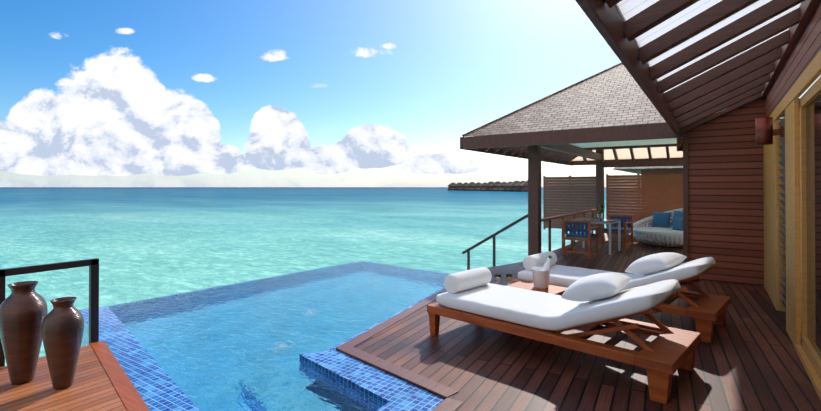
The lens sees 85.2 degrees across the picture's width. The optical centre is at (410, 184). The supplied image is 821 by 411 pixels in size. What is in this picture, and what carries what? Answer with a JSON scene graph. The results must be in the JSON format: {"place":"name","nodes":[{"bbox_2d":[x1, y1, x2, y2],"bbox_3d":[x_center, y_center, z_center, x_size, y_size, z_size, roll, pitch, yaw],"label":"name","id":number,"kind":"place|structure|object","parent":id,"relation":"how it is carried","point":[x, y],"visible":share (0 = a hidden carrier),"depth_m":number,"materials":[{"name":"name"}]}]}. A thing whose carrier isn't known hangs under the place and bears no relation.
{"place":"outdoors","nodes":[
{"label":"outdoors","id":0,"kind":"place"},
{"bbox_2d":[0,341,149,410],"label":"teak platform","id":1,"kind":"structure","parent":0,"point":[102,382],"depth_m":3.29,"materials":[{"name":"brown wood"}]},
{"bbox_2d":[0,281,47,383],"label":"vase","id":2,"kind":"object","parent":1,"relation":"on","point":[23,310],"visible":0.98,"depth_m":3.37,"materials":[{"name":"ceramic"}]},
{"bbox_2d":[0,258,98,366],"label":"platform railing","id":3,"kind":"object","parent":1,"relation":"attached to","point":[93,264],"visible":0.62,"depth_m":4.29,"materials":[{"name":"metal"}]},
{"bbox_2d":[41,297,84,388],"bbox_3d":[-2.609,1.194,3.355,0.256,0.658,0.256,0,0,34],"label":"vase","id":4,"kind":"object","parent":1,"relation":"on","point":[62,328],"visible":1,"depth_m":3.29,"materials":[{"name":"ceramic"}]},
{"bbox_2d":[80,287,444,410],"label":"pool tile edge","id":5,"kind":"object","parent":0,"point":[155,385],"visible":0.23,"depth_m":3.60,"materials":[{"name":"tile"}]},
{"bbox_2d":[108,261,449,410],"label":"swimming pool","id":6,"kind":"structure","parent":5,"relation":"in","point":[241,346],"depth_m":4.88,"materials":[{"name":"blue liquid"}]},
{"bbox_2d":[0,187,613,365],"bbox_3d":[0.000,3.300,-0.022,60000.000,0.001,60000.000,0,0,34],"label":"sea water","id":7,"kind":"structure","parent":0,"point":[141,243],"depth_m":31.83,"materials":[{"name":"teal liquid"}]},
{"bbox_2d":[448,180,527,191],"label":"distant overwater bungalows","id":8,"kind":"object","parent":7,"relation":"on","point":[518,186],"visible":0.83,"depth_m":384.02,"materials":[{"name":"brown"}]},
{"bbox_2d":[613,166,682,220],"bbox_3d":[19.110,-1.233,24.500,13.000,6.305,11.000,0,0,34],"label":"neighbour villa","id":9,"kind":"object","parent":7,"relation":"on","point":[661,170],"visible":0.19,"depth_m":23.46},
{"bbox_2d":[0,0,808,186],"label":"sky","id":10,"kind":"structure","parent":0,"point":[94,93],"materials":[{"name":"blue"}]},
{"bbox_2d":[336,226,820,410],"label":"deck timber","id":11,"kind":"object","parent":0,"point":[747,358],"visible":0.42,"depth_m":3.82,"materials":[{"name":"brown wood"}]},
{"bbox_2d":[506,280,566,295],"bbox_3d":[1.311,1.365,5.196,0.860,0.340,0.640,0,-1,43],"label":"side table","id":12,"kind":"object","parent":11,"relation":"on","point":[551,289],"visible":0.12,"depth_m":5.16,"materials":[{"name":"brown wood"}]},
{"bbox_2d":[494,256,551,288],"bbox_3d":[1.314,1.045,5.166,0.604,0.444,0.365,0,0,-13],"label":"ice bucket","id":13,"kind":"object","parent":12,"relation":"on","point":[541,275],"visible":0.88,"depth_m":5.11,"materials":[{"name":"silver metal"}]},
{"bbox_2d":[427,292,700,403],"bbox_3d":[1.279,1.212,4.114,2.220,0.633,0.900,0,-1,43],"label":"lounge chair frame","id":14,"kind":"object","parent":11,"relation":"on","point":[662,354],"visible":0.65,"depth_m":3.51,"materials":[{"name":"brown wood"}]},
{"bbox_2d":[436,267,680,330],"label":"sun lounger cushions","id":15,"kind":"object","parent":14,"relation":"on","point":[589,299],"visible":1,"depth_m":3.81,"materials":[{"name":"white fabric"}]},
{"bbox_2d":[562,219,597,258],"bbox_3d":[3.699,1.165,9.718,0.591,0.800,0.561,0,0,38],"label":"dining chair","id":16,"kind":"object","parent":11,"relation":"on","point":[574,233],"visible":1,"depth_m":9.54,"materials":[{"name":"brown wood"}]},
{"bbox_2d":[572,218,620,254],"bbox_3d":[4.350,1.198,10.460,0.880,0.745,0.880,0,0,38],"label":"dining table","id":17,"kind":"object","parent":11,"relation":"on","point":[603,221],"visible":0.77,"depth_m":10.37,"materials":[{"name":"beige metal"}]},
{"bbox_2d":[595,201,604,219],"bbox_3d":[4.415,0.611,10.369,0.203,0.428,0.174,0,0,-9],"label":"potted plant","id":18,"kind":"object","parent":17,"relation":"on","point":[600,215],"visible":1,"depth_m":10.33,"materials":[{"name":"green plant"}]},
{"bbox_2d":[543,173,682,229],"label":"privacy screens","id":19,"kind":"object","parent":11,"relation":"on","point":[633,195],"visible":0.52,"depth_m":14.48,"materials":[{"name":"brown wood"}]},
{"bbox_2d":[601,215,632,249],"bbox_3d":[5.116,1.174,11.052,0.591,0.800,0.561,0,-1,42],"label":"dining chair","id":20,"kind":"object","parent":11,"relation":"on","point":[625,230],"visible":0.77,"depth_m":11.03,"materials":[{"name":"brown wood"}]},
{"bbox_2d":[510,267,730,342],"bbox_3d":[2.396,1.220,5.325,2.220,0.633,0.900,0,-1,43],"label":"lounge chair frame","id":21,"kind":"object","parent":11,"relation":"on","point":[706,311],"visible":0.25,"depth_m":4.53,"materials":[{"name":"brown wood"}]},
{"bbox_2d":[518,251,715,290],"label":"sun lounger cushions","id":22,"kind":"object","parent":21,"relation":"on","point":[651,269],"visible":0.75,"depth_m":4.91,"materials":[{"name":"white fabric"}]},
{"bbox_2d":[475,108,784,255],"bbox_3d":[6.819,-0.719,10.092,8.382,4.573,8.323,0,0,34],"label":"wooden frame","id":23,"kind":"object","parent":11,"relation":"on","point":[601,152],"visible":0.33,"depth_m":12.40,"materials":[{"name":"brown wood"}]},
{"bbox_2d":[462,214,527,269],"bbox_3d":[1.639,1.915,10.273,2.586,2.588,1.055,0,0,34],"label":"stair handrail","id":24,"kind":"object","parent":23,"relation":"attached to","point":[493,236],"visible":0.12,"depth_m":9.56,"materials":[{"name":"metal"}]},
{"bbox_2d":[460,62,682,165],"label":"pavilion roof","id":25,"kind":"structure","parent":23,"relation":"on","point":[615,97],"depth_m":8.40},
{"bbox_2d":[630,208,682,246],"bbox_3d":[6.655,1.085,11.470,1.765,0.945,1.934,0,0,-18],"label":"wicker daybed","id":26,"kind":"object","parent":11,"relation":"on","point":[674,237],"visible":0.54,"depth_m":11.23,"materials":[{"name":"white wicker"}]},
{"bbox_2d":[652,211,682,230],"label":"throw pillows","id":27,"kind":"object","parent":26,"relation":"on","point":[661,219],"visible":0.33,"depth_m":11.94,"materials":[{"name":"blue fabric"}]},
{"bbox_2d":[683,1,820,285],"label":"villa walls","id":28,"kind":"structure","parent":11,"relation":"on","point":[723,204],"depth_m":7.01,"materials":[{"name":"red wood"}]},
{"bbox_2d":[575,0,820,134],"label":"roof eave","id":29,"kind":"object","parent":28,"relation":"attached to","point":[689,64],"visible":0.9,"depth_m":3.61,"materials":[{"name":"brown wood"}]},
{"bbox_2d":[677,117,782,150],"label":"wall sconces","id":30,"kind":"object","parent":28,"relation":"attached to","point":[766,132],"depth_m":5.05,"materials":[{"name":"orange metal"}]},
{"bbox_2d":[763,50,820,399],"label":"door frame and louvres","id":31,"kind":"object","parent":28,"relation":"attached to","point":[792,213],"visible":0.96,"depth_m":4.11,"materials":[{"name":"brown wood"}]}
]}

